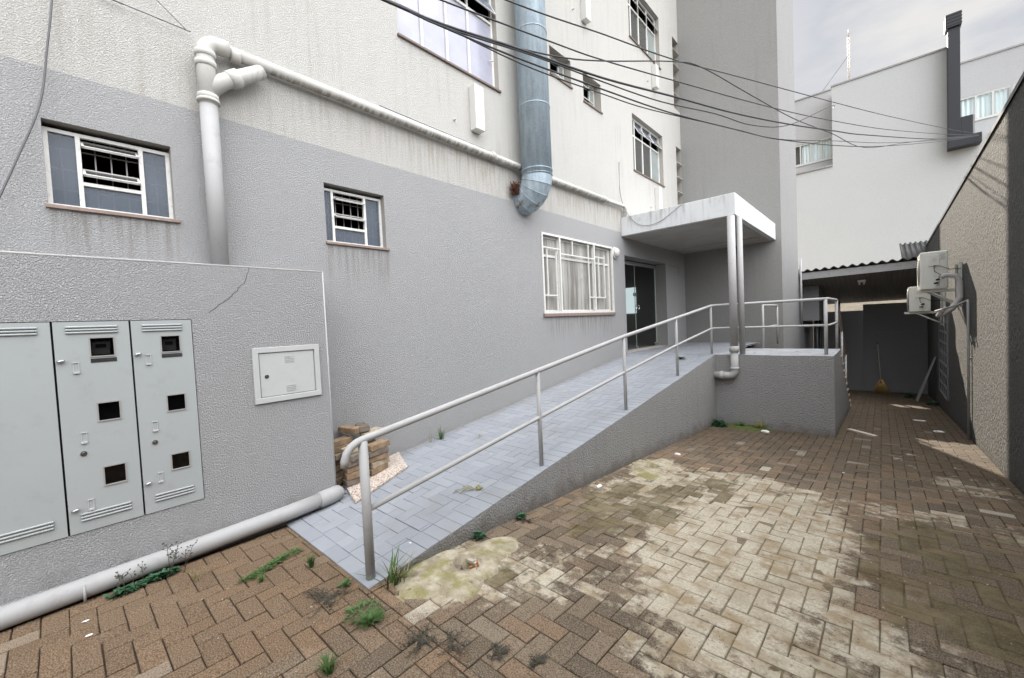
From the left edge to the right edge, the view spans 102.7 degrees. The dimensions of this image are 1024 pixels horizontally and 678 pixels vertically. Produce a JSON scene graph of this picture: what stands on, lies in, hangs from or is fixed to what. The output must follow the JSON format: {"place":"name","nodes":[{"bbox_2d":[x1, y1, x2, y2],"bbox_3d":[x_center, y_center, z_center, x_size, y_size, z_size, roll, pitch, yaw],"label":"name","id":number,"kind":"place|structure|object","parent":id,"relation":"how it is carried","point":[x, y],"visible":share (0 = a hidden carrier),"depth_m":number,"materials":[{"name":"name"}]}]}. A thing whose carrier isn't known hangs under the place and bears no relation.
{"place":"outdoors","nodes":[
{"label":"outdoors","id":0,"kind":"place"},
{"bbox_2d":[0,390,1023,677],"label":"pavement","id":1,"kind":"structure","parent":0,"point":[586,594],"depth_m":2.52,"materials":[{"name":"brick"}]},
{"bbox_2d":[103,581,147,598],"bbox_3d":[-2.464,1.600,2.615,0.120,0.059,0.216,-1,3,42],"label":"dark weed","id":2,"kind":"object","parent":1,"relation":"on","point":[122,591],"visible":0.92,"depth_m":2.61,"materials":[{"name":"green plant"}]},
{"bbox_2d":[113,561,145,599],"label":"dry stalks","id":3,"kind":"object","parent":1,"relation":"on","point":[118,576],"visible":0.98,"depth_m":2.59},
{"bbox_2d":[139,566,180,583],"bbox_3d":[-2.368,1.592,2.759,0.124,0.055,0.234,-1,3,42],"label":"dark weed","id":4,"kind":"object","parent":1,"relation":"on","point":[163,572],"visible":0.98,"depth_m":2.75,"materials":[{"name":"green plant"}]},
{"bbox_2d":[0,485,344,630],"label":"ground pipe","id":5,"kind":"object","parent":1,"relation":"on","point":[32,607],"visible":0.99,"depth_m":2.77,"materials":[{"name":"grey paint"}]},
{"bbox_2d":[162,540,197,578],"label":"dry stalks","id":6,"kind":"object","parent":1,"relation":"on","point":[174,555],"visible":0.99,"depth_m":2.78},
{"bbox_2d":[186,563,205,581],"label":"grass tuft","id":7,"kind":"object","parent":1,"relation":"on","point":[196,578],"visible":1,"depth_m":2.71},
{"bbox_2d":[256,571,265,582],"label":"grass tuft","id":8,"kind":"object","parent":1,"relation":"on","point":[261,578],"visible":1,"depth_m":2.68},
{"bbox_2d":[237,546,303,582],"bbox_3d":[-1.671,1.560,2.838,0.114,0.040,0.455,-2,2,25],"label":"creeping weed","id":9,"kind":"object","parent":1,"relation":"on","point":[249,576],"visible":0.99,"depth_m":2.83,"materials":[{"name":"green plant"}]},
{"bbox_2d":[302,552,316,568],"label":"grass tuft","id":10,"kind":"object","parent":1,"relation":"on","point":[311,563],"visible":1,"depth_m":2.80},
{"bbox_2d":[312,649,341,677],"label":"grass tuft","id":11,"kind":"object","parent":1,"relation":"on","point":[327,668],"visible":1,"depth_m":1.94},
{"bbox_2d":[303,582,351,618],"bbox_3d":[-1.093,1.546,2.459,0.279,0.038,0.323,-4,2,-30],"label":"withered weed","id":12,"kind":"object","parent":1,"relation":"on","point":[328,598],"visible":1,"depth_m":2.47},
{"bbox_2d":[336,577,350,587],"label":"seedling","id":13,"kind":"object","parent":1,"relation":"on","point":[346,581],"visible":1,"depth_m":2.58,"materials":[{"name":"green plant"}]},
{"bbox_2d":[342,598,380,624],"bbox_3d":[-0.847,1.541,2.318,0.209,0.040,0.208,-3,2,-10],"label":"ground weed","id":14,"kind":"object","parent":1,"relation":"on","point":[352,609],"visible":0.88,"depth_m":2.34,"materials":[{"name":"green plant"}]},
{"bbox_2d":[351,603,388,629],"bbox_3d":[-0.784,1.530,2.248,0.217,0.054,0.223,-1,3,42],"label":"grass tuft","id":15,"kind":"object","parent":1,"relation":"on","point":[369,620],"visible":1,"depth_m":2.26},
{"bbox_2d":[353,546,427,588],"bbox_3d":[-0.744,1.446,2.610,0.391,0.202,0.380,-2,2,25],"label":"long grass","id":16,"kind":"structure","parent":1,"relation":"on","point":[391,577],"depth_m":2.60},
{"bbox_2d":[398,618,439,657],"bbox_3d":[-0.474,1.531,2.105,0.190,0.038,0.243,-1,3,42],"label":"withered weed","id":17,"kind":"object","parent":1,"relation":"on","point":[419,642],"visible":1,"depth_m":2.10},
{"bbox_2d":[433,628,471,655],"bbox_3d":[-0.302,1.525,2.067,0.195,0.038,0.176,-3,2,0],"label":"withered weed","id":18,"kind":"object","parent":1,"relation":"on","point":[451,642],"visible":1,"depth_m":2.06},
{"bbox_2d":[395,536,517,604],"bbox_3d":[-0.279,1.611,2.791,0.568,0.217,1.061,-1,3,42],"label":"cement collar","id":19,"kind":"object","parent":1,"relation":"on","point":[439,573],"visible":1,"depth_m":2.68,"materials":[{"name":"concrete"}]},
{"bbox_2d":[471,530,486,540],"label":"dark weed","id":20,"kind":"object","parent":1,"relation":"on","point":[479,534],"visible":1,"depth_m":3.19,"materials":[{"name":"green plant"}]},
{"bbox_2d":[485,640,511,661],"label":"withered weed","id":21,"kind":"object","parent":1,"relation":"on","point":[498,648],"visible":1,"depth_m":2.01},
{"bbox_2d":[516,512,527,519],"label":"dark weed","id":22,"kind":"object","parent":1,"relation":"on","point":[521,515],"visible":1,"depth_m":3.56,"materials":[{"name":"green plant"}]},
{"bbox_2d":[528,653,547,669],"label":"withered weed","id":23,"kind":"object","parent":1,"relation":"on","point":[538,660],"visible":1,"depth_m":1.95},
{"bbox_2d":[133,404,1011,674],"bbox_3d":[3.842,1.634,6.091,4.492,0.883,13.584,-1,3,42],"label":"grit","id":24,"kind":"object","parent":1,"relation":"on","point":[671,584],"visible":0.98,"depth_m":2.57,"materials":[{"name":"stone"}]},
{"bbox_2d":[631,458,680,479],"bbox_3d":[1.752,1.647,5.038,0.572,0.213,0.998,-1,3,42],"label":"cement collar","id":25,"kind":"object","parent":1,"relation":"on","point":[654,469],"visible":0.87,"depth_m":4.94,"materials":[{"name":"concrete"}]},
{"bbox_2d":[711,419,726,426],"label":"dark weed","id":26,"kind":"object","parent":1,"relation":"on","point":[717,422],"visible":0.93,"depth_m":7.65,"materials":[{"name":"green plant"}]},
{"bbox_2d":[727,424,770,430],"bbox_3d":[4.269,1.609,7.431,0.750,0.063,0.350,-1,3,42],"label":"moss cushion","id":27,"kind":"object","parent":1,"relation":"on","point":[749,427],"visible":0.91,"depth_m":7.38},
{"bbox_2d":[748,419,768,427],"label":"grass tuft","id":28,"kind":"object","parent":1,"relation":"on","point":[759,425],"visible":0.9,"depth_m":7.35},
{"bbox_2d":[715,348,851,436],"bbox_3d":[6.157,1.217,9.079,1.912,2.134,4.672,-1,3,42],"label":"entrance landing","id":29,"kind":"object","parent":1,"relation":"on","point":[805,391],"visible":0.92,"depth_m":7.25,"materials":[{"name":"paint"}]},
{"bbox_2d":[340,297,846,580],"bbox_3d":[3.609,0.705,6.324,1.857,2.610,11.901,-1,3,42],"label":"handrail","id":30,"kind":"object","parent":29,"relation":"on","point":[361,444],"visible":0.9,"depth_m":3.64,"materials":[{"name":"metal"}]},
{"bbox_2d":[736,216,745,354],"bbox_3d":[4.236,-0.983,7.581,0.096,2.555,0.096,-1,3,42],"label":"canopy post","id":31,"kind":"object","parent":29,"relation":"on","point":[740,284],"visible":1,"depth_m":7.55,"materials":[{"name":"metal"}]},
{"bbox_2d":[761,304,778,348],"bbox_3d":[5.852,-0.309,9.265,0.044,0.946,1.644,-1,3,42],"label":"side rail","id":32,"kind":"object","parent":29,"relation":"on","point":[763,333],"visible":0.81,"depth_m":8.80,"materials":[{"name":"metal"}]},
{"bbox_2d":[847,428,877,436],"bbox_3d":[5.958,1.597,6.973,0.080,0.031,0.470,-3,2,-8],"label":"timber strip","id":33,"kind":"object","parent":1,"relation":"on","point":[862,432],"visible":1,"depth_m":6.94,"materials":[{"name":"white wood"}]},
{"bbox_2d":[873,343,889,392],"bbox_3d":[11.847,0.917,13.143,0.408,1.570,0.510,-1,3,42],"label":"broom","id":34,"kind":"object","parent":1,"relation":"on","point":[881,387],"visible":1,"depth_m":13.04,"materials":[{"name":"brown wood"}]},
{"bbox_2d":[903,392,916,397],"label":"dark weed","id":35,"kind":"object","parent":1,"relation":"on","point":[908,395],"visible":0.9,"depth_m":11.72,"materials":[{"name":"green plant"}]},
{"bbox_2d":[915,357,935,400],"bbox_3d":[11.036,1.070,10.938,0.388,1.241,0.350,-1,3,42],"label":"leaning board","id":36,"kind":"object","parent":1,"relation":"on","point":[923,384],"visible":1,"depth_m":10.91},
{"bbox_2d":[793,0,1023,143],"label":"sky","id":37,"kind":"structure","parent":0,"point":[882,33],"materials":[{"name":"white"}]},
{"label":"ground","id":38,"kind":"structure","parent":0,"visible":0},
{"bbox_2d":[0,251,336,606],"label":"utility wall","id":39,"kind":"structure","parent":38,"relation":"on","point":[258,459],"depth_m":3.13,"materials":[{"name":"paint"}]},
{"bbox_2d":[0,319,203,555],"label":"meter cabinet","id":40,"kind":"object","parent":39,"relation":"attached to","point":[99,425],"visible":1,"depth_m":2.65,"materials":[{"name":"metal"}]},
{"bbox_2d":[251,344,321,404],"bbox_3d":[-1.924,0.291,3.527,0.024,0.460,0.532,-1,3,42],"label":"junction box","id":41,"kind":"object","parent":39,"relation":"attached to","point":[282,372],"visible":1,"depth_m":3.51,"materials":[{"name":"metal"}]},
{"bbox_2d":[259,350,314,397],"bbox_3d":[-1.926,0.291,3.528,0.019,0.360,0.432,-1,3,42],"label":"box door","id":42,"kind":"structure","parent":41,"relation":"in","point":[281,373],"depth_m":3.52,"materials":[{"name":"metal"}]},
{"bbox_2d":[0,0,799,455],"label":"apartment building","id":43,"kind":"structure","parent":38,"relation":"on","point":[450,272],"depth_m":5.15,"materials":[{"name":"paint"}]},
{"bbox_2d":[0,0,52,197],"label":"loose cable","id":44,"kind":"object","parent":43,"relation":"attached to","point":[37,110],"visible":1,"depth_m":2.73,"materials":[{"name":"plastic"}]},
{"bbox_2d":[41,126,180,222],"bbox_3d":[-2.978,-1.204,3.074,0.159,0.584,0.722,-1,3,42],"label":"window","id":45,"kind":"structure","parent":43,"relation":"in","point":[66,188],"depth_m":3.04,"materials":[{"name":"white paint"}]},
{"bbox_2d":[113,0,190,31],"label":"loose cable","id":46,"kind":"object","parent":43,"relation":"attached to","point":[150,15],"visible":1,"depth_m":3.15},
{"bbox_2d":[194,36,266,264],"bbox_3d":[-2.357,-1.522,3.525,0.168,1.999,0.523,-1,3,42],"label":"drain stack","id":47,"kind":"object","parent":43,"relation":"attached to","point":[213,86],"visible":0.97,"depth_m":3.36,"materials":[{"name":"grey paint"}]},
{"bbox_2d":[324,188,389,250],"bbox_3d":[-1.713,-1.295,4.476,0.159,0.604,0.722,-1,3,42],"label":"window","id":48,"kind":"structure","parent":43,"relation":"in","point":[371,237],"depth_m":4.51,"materials":[{"name":"white paint"}]},
{"bbox_2d":[229,46,626,216],"bbox_3d":[0.026,-2.573,6.232,0.116,0.299,7.378,-1,3,42],"label":"horizontal drain pipe","id":49,"kind":"object","parent":43,"relation":"attached to","point":[237,57],"visible":0.94,"depth_m":4.51,"materials":[{"name":"white paint"}]},
{"bbox_2d":[379,105,502,156],"bbox_3d":[-0.725,-2.651,5.401,0.010,0.044,2.250,-1,3,42],"label":"loose cable","id":50,"kind":"object","parent":49,"relation":"on","point":[429,126],"visible":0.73,"depth_m":5.04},
{"bbox_2d":[397,0,501,92],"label":"window","id":51,"kind":"structure","parent":43,"relation":"in","point":[476,61],"depth_m":5.58,"materials":[{"name":"glass"}]},
{"bbox_2d":[453,83,484,133],"bbox_3d":[-0.588,-3.179,5.576,0.121,0.606,0.476,-1,3,42],"label":"wall box","id":52,"kind":"object","parent":43,"relation":"attached to","point":[477,114],"visible":1,"depth_m":5.64,"materials":[{"name":"white plastic"}]},
{"bbox_2d":[510,180,520,194],"bbox_3d":[0.068,-2.288,6.232,0.180,0.235,0.316,-1,3,42],"label":"bird nest","id":53,"kind":"object","parent":43,"relation":"attached to","point":[515,187],"visible":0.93,"depth_m":6.21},
{"bbox_2d":[513,0,552,215],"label":"exhaust duct","id":54,"kind":"object","parent":43,"relation":"attached to","point":[535,144],"visible":0.95,"depth_m":6.06,"materials":[{"name":"metal"}]},
{"bbox_2d":[550,56,572,88],"bbox_3d":[0.803,-4.835,7.359,0.221,0.500,0.690,-1,3,42],"label":"window","id":55,"kind":"structure","parent":43,"relation":"in","point":[559,69],"depth_m":7.44,"materials":[{"name":"white paint"}]},
{"bbox_2d":[541,232,615,316],"bbox_3d":[1.300,-1.150,7.766,0.123,1.416,2.470,-1,3,42],"label":"window","id":56,"kind":"structure","parent":43,"relation":"in","point":[576,277],"depth_m":7.69,"materials":[{"name":"white paint"}]},
{"bbox_2d":[572,0,590,24],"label":"wall box","id":57,"kind":"object","parent":43,"relation":"attached to","point":[585,12],"visible":1,"depth_m":7.79,"materials":[{"name":"white plastic"}]},
{"bbox_2d":[583,81,602,113],"bbox_3d":[1.527,-4.858,8.161,0.221,0.580,0.710,-1,3,42],"label":"window","id":58,"kind":"structure","parent":43,"relation":"in","point":[589,100],"depth_m":8.29,"materials":[{"name":"white paint"}]},
{"bbox_2d":[612,247,619,258],"bbox_3d":[2.224,-1.829,8.668,0.124,0.250,0.250,-1,3,42],"label":"wall lamp","id":59,"kind":"object","parent":43,"relation":"attached to","point":[616,252],"visible":1,"depth_m":8.62,"materials":[{"name":"white plastic"}]},
{"bbox_2d":[625,287,636,313],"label":"rear hall window","id":60,"kind":"structure","parent":43,"relation":"in","point":[630,299],"depth_m":12.30,"materials":[{"name":"white"}]},
{"bbox_2d":[628,0,660,69],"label":"window","id":61,"kind":"structure","parent":43,"relation":"in","point":[640,34],"depth_m":10.10,"materials":[{"name":"white paint"}]},
{"bbox_2d":[624,260,668,352],"bbox_3d":[3.194,-0.805,10.058,0.342,2.165,2.360,-1,3,42],"label":"entrance door","id":62,"kind":"structure","parent":43,"relation":"in","point":[637,348],"depth_m":10.21,"materials":[{"name":"metal"}]},
{"bbox_2d":[632,118,664,186],"bbox_3d":[3.309,-4.582,10.116,0.209,1.320,1.800,-1,3,42],"label":"window","id":63,"kind":"structure","parent":43,"relation":"in","point":[646,160],"depth_m":10.19,"materials":[{"name":"white paint"}]},
{"bbox_2d":[619,181,681,225],"bbox_3d":[2.855,-3.103,8.499,1.321,1.493,0.120,-1,3,42],"label":"loose cable","id":64,"kind":"object","parent":43,"relation":"attached to","point":[634,221],"visible":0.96,"depth_m":8.61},
{"bbox_2d":[647,63,658,90],"bbox_3d":[3.484,-6.541,10.138,0.121,0.566,0.476,-1,3,42],"label":"wall box","id":65,"kind":"object","parent":43,"relation":"attached to","point":[655,79],"visible":0.99,"depth_m":10.20,"materials":[{"name":"white plastic"}]},
{"bbox_2d":[650,186,662,209],"bbox_3d":[3.598,-3.504,10.219,0.121,0.606,0.476,-1,3,42],"label":"wall box","id":66,"kind":"object","parent":43,"relation":"attached to","point":[658,197],"visible":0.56,"depth_m":10.27,"materials":[{"name":"white plastic"}]},
{"bbox_2d":[714,215,738,378],"bbox_3d":[3.976,-0.747,7.645,0.434,3.018,0.168,-1,3,42],"label":"rain pipe","id":67,"kind":"object","parent":43,"relation":"attached to","point":[733,322],"visible":1,"depth_m":7.51,"materials":[{"name":"paint"}]},
{"bbox_2d":[286,342,756,589],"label":"access ramp","id":68,"kind":"structure","parent":38,"relation":"on","point":[595,435],"depth_m":4.44,"materials":[{"name":"tile"}]},
{"bbox_2d":[344,452,407,503],"bbox_3d":[-1.355,1.389,4.196,0.659,0.124,0.869,-1,3,42],"label":"stone slab","id":69,"kind":"object","parent":68,"relation":"on","point":[397,464],"depth_m":4.11,"materials":[{"name":"stone"}]},
{"bbox_2d":[336,475,344,484],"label":"brick","id":70,"kind":"object","parent":69,"relation":"on","point":[339,480],"visible":0.15,"depth_m":4.04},
{"bbox_2d":[343,477,359,486],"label":"brick","id":71,"kind":"object","parent":69,"relation":"on","point":[346,483],"visible":0.52,"depth_m":3.98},
{"bbox_2d":[344,470,369,480],"bbox_3d":[-1.535,1.325,4.051,0.223,0.075,0.104,-4,3,-39],"label":"brick","id":72,"kind":"object","parent":71,"relation":"on","point":[351,476],"visible":0.58,"depth_m":3.98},
{"bbox_2d":[343,464,358,473],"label":"brick","id":73,"kind":"object","parent":72,"relation":"on","point":[351,469],"visible":0.41,"depth_m":3.98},
{"bbox_2d":[349,459,358,467],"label":"brick","id":74,"kind":"object","parent":73,"relation":"on","point":[354,463],"visible":0.16,"depth_m":3.98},
{"bbox_2d":[349,452,358,461],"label":"brick","id":75,"kind":"object","parent":74,"relation":"on","point":[354,457],"visible":0.29,"depth_m":3.96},
{"bbox_2d":[340,446,357,454],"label":"brick","id":76,"kind":"object","parent":75,"relation":"on","point":[343,449],"visible":0.26,"depth_m":4.00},
{"bbox_2d":[369,462,387,475],"bbox_3d":[-1.403,1.344,4.250,0.104,0.073,0.223,-1,2,29],"label":"brick","id":77,"kind":"object","parent":69,"relation":"on","point":[378,469],"visible":0.59,"depth_m":4.20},
{"bbox_2d":[369,457,388,468],"bbox_3d":[-1.398,1.280,4.269,0.104,0.075,0.223,-1,2,31],"label":"brick","id":78,"kind":"object","parent":77,"relation":"on","point":[375,464],"visible":0.57,"depth_m":4.21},
{"bbox_2d":[369,452,388,462],"bbox_3d":[-1.405,1.219,4.243,0.223,0.072,0.104,-5,3,-42],"label":"brick","id":79,"kind":"object","parent":78,"relation":"on","point":[378,457],"visible":0.39,"depth_m":4.21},
{"bbox_2d":[368,446,388,457],"bbox_3d":[-1.397,1.159,4.233,0.104,0.069,0.223,-1,3,44],"label":"brick","id":80,"kind":"object","parent":79,"relation":"on","point":[379,451],"visible":0.6,"depth_m":4.19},
{"bbox_2d":[368,438,389,451],"bbox_3d":[-1.389,1.098,4.241,0.104,0.075,0.223,-1,3,37],"label":"brick","id":81,"kind":"object","parent":80,"relation":"on","point":[377,445],"visible":0.8,"depth_m":4.21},
{"bbox_2d":[435,425,448,438],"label":"grass tuft","id":82,"kind":"object","parent":68,"relation":"on","point":[441,436],"visible":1,"depth_m":5.06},
{"bbox_2d":[453,484,482,493],"bbox_3d":[-0.389,1.339,3.654,0.265,0.044,0.129,-2,2,10],"label":"dry root","id":83,"kind":"object","parent":68,"relation":"on","point":[478,487],"visible":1,"depth_m":3.64,"materials":[{"name":"beige plant"}]},
{"bbox_2d":[798,269,823,348],"bbox_3d":[9.878,-0.077,13.484,0.560,4.250,3.370,-1,3,42],"label":"storage enclosure","id":84,"kind":"object","parent":38,"relation":"on","point":[813,311],"visible":0.4,"depth_m":12.80,"materials":[{"name":"paint"}]},
{"bbox_2d":[813,300,906,344],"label":"block wall","id":85,"kind":"structure","parent":38,"relation":"on","point":[849,306],"depth_m":15.80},
{"bbox_2d":[813,302,927,393],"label":"back wall","id":86,"kind":"structure","parent":38,"relation":"on","point":[896,334],"depth_m":13.26,"materials":[{"name":"paint"}]},
{"bbox_2d":[795,42,1023,270],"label":"white building","id":87,"kind":"structure","parent":38,"relation":"on","point":[857,205],"depth_m":18.89,"materials":[{"name":"paint"}]},
{"bbox_2d":[390,0,834,127],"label":"overhead cable","id":88,"kind":"object","parent":87,"relation":"attached to","point":[612,84],"visible":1,"depth_m":4.35,"materials":[{"name":"rubber"}]},
{"bbox_2d":[381,0,978,138],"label":"overhead cable","id":89,"kind":"object","parent":87,"relation":"attached to","point":[524,50],"visible":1,"depth_m":4.39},
{"bbox_2d":[796,137,832,166],"bbox_3d":[15.873,-9.808,21.711,1.970,1.280,0.640,-1,3,42],"label":"window","id":90,"kind":"structure","parent":87,"relation":"in","point":[806,154],"depth_m":21.51,"materials":[{"name":"white glass"}]},
{"bbox_2d":[823,29,850,89],"bbox_3d":[17.807,-14.770,23.303,2.332,4.470,0.120,-1,3,42],"label":"antenna","id":91,"kind":"object","parent":87,"relation":"on","point":[848,55],"visible":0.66,"depth_m":22.55,"materials":[{"name":"metal"}]},
{"bbox_2d":[944,10,981,151],"bbox_3d":[18.683,-10.733,16.988,1.010,5.450,0.600,-1,3,42],"label":"chimney","id":92,"kind":"object","parent":87,"relation":"on","point":[955,119],"visible":0.93,"depth_m":16.97,"materials":[{"name":"paint"}]},
{"bbox_2d":[395,2,964,142],"bbox_3d":[5.127,-5.061,7.120,33.818,4.404,0.322,-4,3,-35],"label":"overhead cable","id":93,"kind":"object","parent":92,"relation":"attached to","point":[648,108],"visible":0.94,"depth_m":4.47,"materials":[{"name":"rubber"}]},
{"bbox_2d":[404,10,970,147],"bbox_3d":[5.126,-5.087,7.120,33.818,4.352,0.324,-4,3,-35],"label":"overhead cable","id":94,"kind":"object","parent":92,"relation":"attached to","point":[429,21],"visible":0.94,"depth_m":4.63,"materials":[{"name":"rubber"}]},
{"bbox_2d":[439,0,957,134],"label":"overhead cable","id":95,"kind":"object","parent":92,"relation":"attached to","point":[465,9],"visible":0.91,"depth_m":4.51,"materials":[{"name":"rubber"}]},
{"bbox_2d":[423,17,977,146],"bbox_3d":[5.126,-5.082,7.120,33.818,4.365,0.326,-4,3,-35],"label":"overhead cable","id":96,"kind":"object","parent":92,"relation":"attached to","point":[496,49],"visible":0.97,"depth_m":4.41,"materials":[{"name":"rubber"}]},
{"bbox_2d":[505,0,977,134],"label":"overhead cable","id":97,"kind":"object","parent":92,"relation":"attached to","point":[520,5],"visible":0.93,"depth_m":4.91,"materials":[{"name":"rubber"}]},
{"bbox_2d":[961,85,1010,120],"bbox_3d":[21.077,-10.401,18.285,1.600,1.170,0.185,-1,3,42],"label":"window","id":98,"kind":"structure","parent":87,"relation":"in","point":[988,104],"depth_m":18.27,"materials":[{"name":"glass"}]},
{"bbox_2d":[925,71,1023,494],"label":"boundary wall","id":99,"kind":"structure","parent":38,"relation":"on","point":[978,232],"depth_m":5.32,"materials":[{"name":"paint"}]},
{"bbox_2d":[801,257,917,307],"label":"shed roof","id":100,"kind":"structure","parent":99,"relation":"attached to","point":[892,279],"depth_m":11.99,"materials":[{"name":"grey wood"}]},
{"bbox_2d":[799,258,802,324],"bbox_3d":[8.656,-1.403,12.262,0.057,2.000,0.060,-1,3,42],"label":"conduit pipe","id":101,"kind":"object","parent":100,"relation":"attached to","point":[801,303],"visible":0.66,"depth_m":12.24,"materials":[{"name":"grey paint"}]},
{"bbox_2d":[899,240,928,258],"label":"roof","id":102,"kind":"structure","parent":99,"relation":"attached to","point":[911,250],"depth_m":12.48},
{"bbox_2d":[904,286,945,325],"bbox_3d":[9.452,-0.749,9.397,0.638,0.910,0.841,-1,3,42],"label":"air conditioner","id":103,"kind":"object","parent":99,"relation":"attached to","point":[919,304],"visible":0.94,"depth_m":9.23,"materials":[{"name":"metal"}]},
{"bbox_2d":[914,250,961,306],"bbox_3d":[7.792,-1.074,7.517,0.578,1.010,0.871,-1,3,42],"label":"air conditioner","id":104,"kind":"object","parent":99,"relation":"attached to","point":[932,267],"visible":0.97,"depth_m":7.31,"materials":[{"name":"metal"}]},
{"bbox_2d":[936,273,963,316],"bbox_3d":[7.526,-0.764,7.058,0.375,0.770,0.223,-2,2,22],"label":"insulated pipe","id":105,"kind":"object","parent":99,"relation":"attached to","point":[959,281],"visible":0.91,"depth_m":6.98,"materials":[{"name":"plastic"}]},
{"bbox_2d":[935,299,971,439],"bbox_3d":[7.330,0.476,6.801,0.058,2.241,0.681,-2,2,12],"label":"wall drain pipe","id":106,"kind":"object","parent":99,"relation":"attached to","point":[968,367],"depth_m":6.51,"materials":[{"name":"grey paint"}]},
{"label":"brick","id":107,"kind":"object","parent":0,"visible":0},
{"bbox_2d":[335,452,341,460],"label":"brick","id":108,"kind":"object","parent":107,"relation":"on","point":[338,456],"visible":0.23,"depth_m":4.03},
{"bbox_2d":[334,443,349,453],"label":"brick","id":109,"kind":"object","parent":108,"relation":"on","point":[336,449],"visible":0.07,"depth_m":4.05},
{"bbox_2d":[334,435,352,447],"bbox_3d":[-1.730,1.032,4.113,0.106,0.074,0.224,-1,3,42],"label":"brick","id":110,"kind":"object","parent":109,"relation":"on","point":[343,440],"visible":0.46,"depth_m":4.10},
{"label":"brick","id":111,"kind":"object","parent":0,"visible":0},
{"bbox_2d":[360,427,381,436],"bbox_3d":[-1.478,0.987,4.306,0.104,0.076,0.223,-2,2,29],"label":"brick","id":112,"kind":"object","parent":111,"relation":"on","point":[371,430],"visible":0.42,"depth_m":4.27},
{"bbox_2d":[338,425,359,434],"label":"brick","id":113,"kind":"object","parent":112,"relation":"on","point":[350,429],"visible":1,"depth_m":4.17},
{"bbox_2d":[355,422,369,431],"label":"brick","id":114,"kind":"object","parent":112,"relation":"on","point":[364,427],"visible":0.86,"depth_m":4.23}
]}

